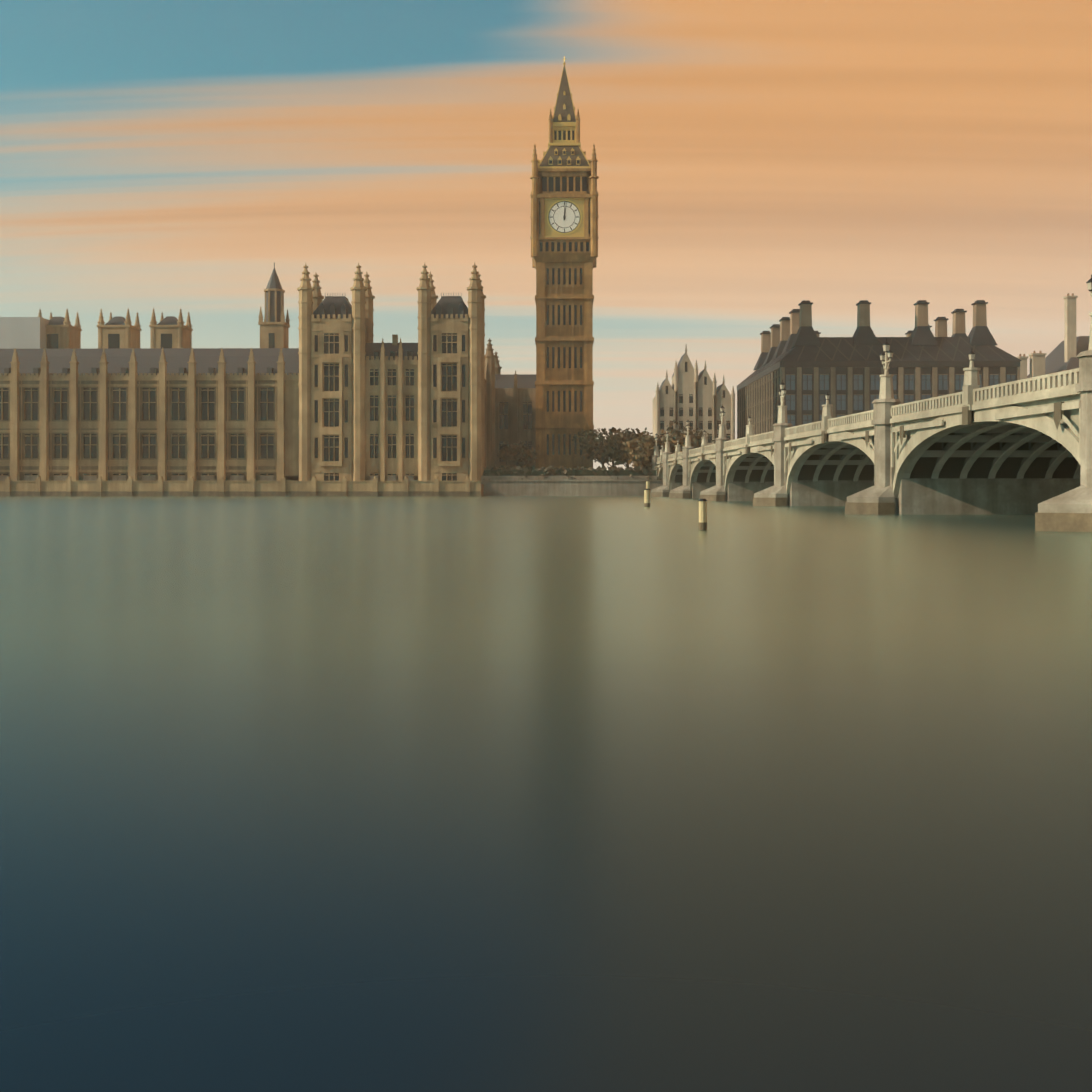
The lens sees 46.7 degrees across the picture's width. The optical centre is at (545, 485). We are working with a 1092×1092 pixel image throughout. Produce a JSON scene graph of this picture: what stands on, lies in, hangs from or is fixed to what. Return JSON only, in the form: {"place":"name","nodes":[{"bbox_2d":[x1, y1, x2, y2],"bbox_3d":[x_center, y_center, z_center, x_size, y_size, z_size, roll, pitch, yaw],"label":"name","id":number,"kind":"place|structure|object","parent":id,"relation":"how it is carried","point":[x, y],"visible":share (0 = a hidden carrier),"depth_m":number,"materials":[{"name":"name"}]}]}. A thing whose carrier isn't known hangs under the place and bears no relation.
{"place":"outdoors","nodes":[
{"label":"outdoors","id":0,"kind":"place"},
{"bbox_2d":[0,476,662,483],"bbox_3d":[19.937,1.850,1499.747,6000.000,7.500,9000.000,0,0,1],"label":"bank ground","id":1,"kind":"structure","parent":0,"point":[183,478],"depth_m":250.34,"materials":[{"name":"stone"}]},
{"bbox_2d":[0,263,535,495],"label":"palace of westminster","id":2,"kind":"structure","parent":1,"relation":"on","point":[391,410],"depth_m":250.45,"materials":[{"name":"stone"}]},
{"bbox_2d":[495,440,540,469],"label":"tree","id":3,"kind":"object","parent":1,"relation":"on","point":[517,449],"depth_m":267.90,"materials":[{"name":"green plant"}]},
{"bbox_2d":[530,56,598,469],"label":"clock tower","id":4,"kind":"structure","parent":1,"relation":"on","point":[559,136],"depth_m":273.83,"materials":[{"name":"stone"}]},
{"bbox_2d":[482,465,660,479],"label":"hedge shrubs","id":5,"kind":"object","parent":1,"relation":"on","point":[562,471],"depth_m":250.05,"materials":[{"name":"green plant"}]},
{"bbox_2d":[482,480,662,495],"bbox_3d":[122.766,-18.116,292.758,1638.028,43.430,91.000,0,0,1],"label":"embankment wall","id":6,"kind":"structure","parent":1,"relation":"on","point":[608,487],"depth_m":249.03,"materials":[{"name":"stone"}]},
{"bbox_2d":[572,423,633,467],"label":"tree","id":7,"kind":"object","parent":1,"relation":"on","point":[591,444],"depth_m":260.37,"materials":[{"name":"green plant"}]},
{"bbox_2d":[590,428,635,466],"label":"tree","id":8,"kind":"object","parent":1,"relation":"on","point":[613,465],"depth_m":268.51,"materials":[{"name":"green plant"}]},
{"bbox_2d":[604,428,657,467],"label":"tree","id":9,"kind":"object","parent":1,"relation":"on","point":[614,445],"depth_m":256.62,"materials":[{"name":"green plant"}]},
{"bbox_2d":[621,440,659,467],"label":"tree","id":10,"kind":"object","parent":1,"relation":"on","point":[639,452],"depth_m":252.19,"materials":[{"name":"brown plant"}]},
{"bbox_2d":[626,428,669,468],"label":"tree","id":11,"kind":"object","parent":1,"relation":"on","point":[652,437],"depth_m":264.50,"materials":[{"name":"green plant"}]},
{"bbox_2d":[653,430,700,454],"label":"tree","id":12,"kind":"object","parent":1,"relation":"on","point":[694,440],"depth_m":256.38,"materials":[{"name":"brown plant"}]},
{"bbox_2d":[660,420,714,448],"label":"tree","id":13,"kind":"object","parent":1,"relation":"on","point":[678,433],"depth_m":271.31,"materials":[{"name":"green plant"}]},
{"bbox_2d":[653,344,734,444],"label":"building","id":14,"kind":"structure","parent":1,"relation":"on","point":[702,379],"depth_m":344.35,"materials":[{"name":"stone"}]},
{"bbox_2d":[737,300,1020,438],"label":"building","id":15,"kind":"structure","parent":1,"relation":"on","point":[811,360],"depth_m":290.24,"materials":[{"name":"stone"}]},
{"bbox_2d":[1017,293,1089,379],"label":"building","id":16,"kind":"structure","parent":1,"relation":"on","point":[1055,365],"depth_m":336.08,"materials":[{"name":"stone"}]},
{"bbox_2d":[0,496,1091,1091],"bbox_3d":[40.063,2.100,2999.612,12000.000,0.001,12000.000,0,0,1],"label":"river water","id":17,"kind":"structure","parent":0,"point":[478,802],"depth_m":8.50,"materials":[{"name":"grey liquid"}]},
{"bbox_2d":[644,481,706,529],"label":"mooring piles","id":18,"kind":"object","parent":17,"relation":"in","point":[702,523],"depth_m":59.68,"materials":[{"name":"paint"}]},
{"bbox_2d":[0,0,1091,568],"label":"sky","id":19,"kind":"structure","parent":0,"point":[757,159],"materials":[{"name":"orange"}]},
{"label":"river bed ground","id":20,"kind":"structure","parent":0,"visible":0},
{"bbox_2d":[645,275,1091,531],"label":"bridge","id":21,"kind":"structure","parent":20,"relation":"on","point":[1013,402],"depth_m":90.74,"materials":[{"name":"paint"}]}
]}

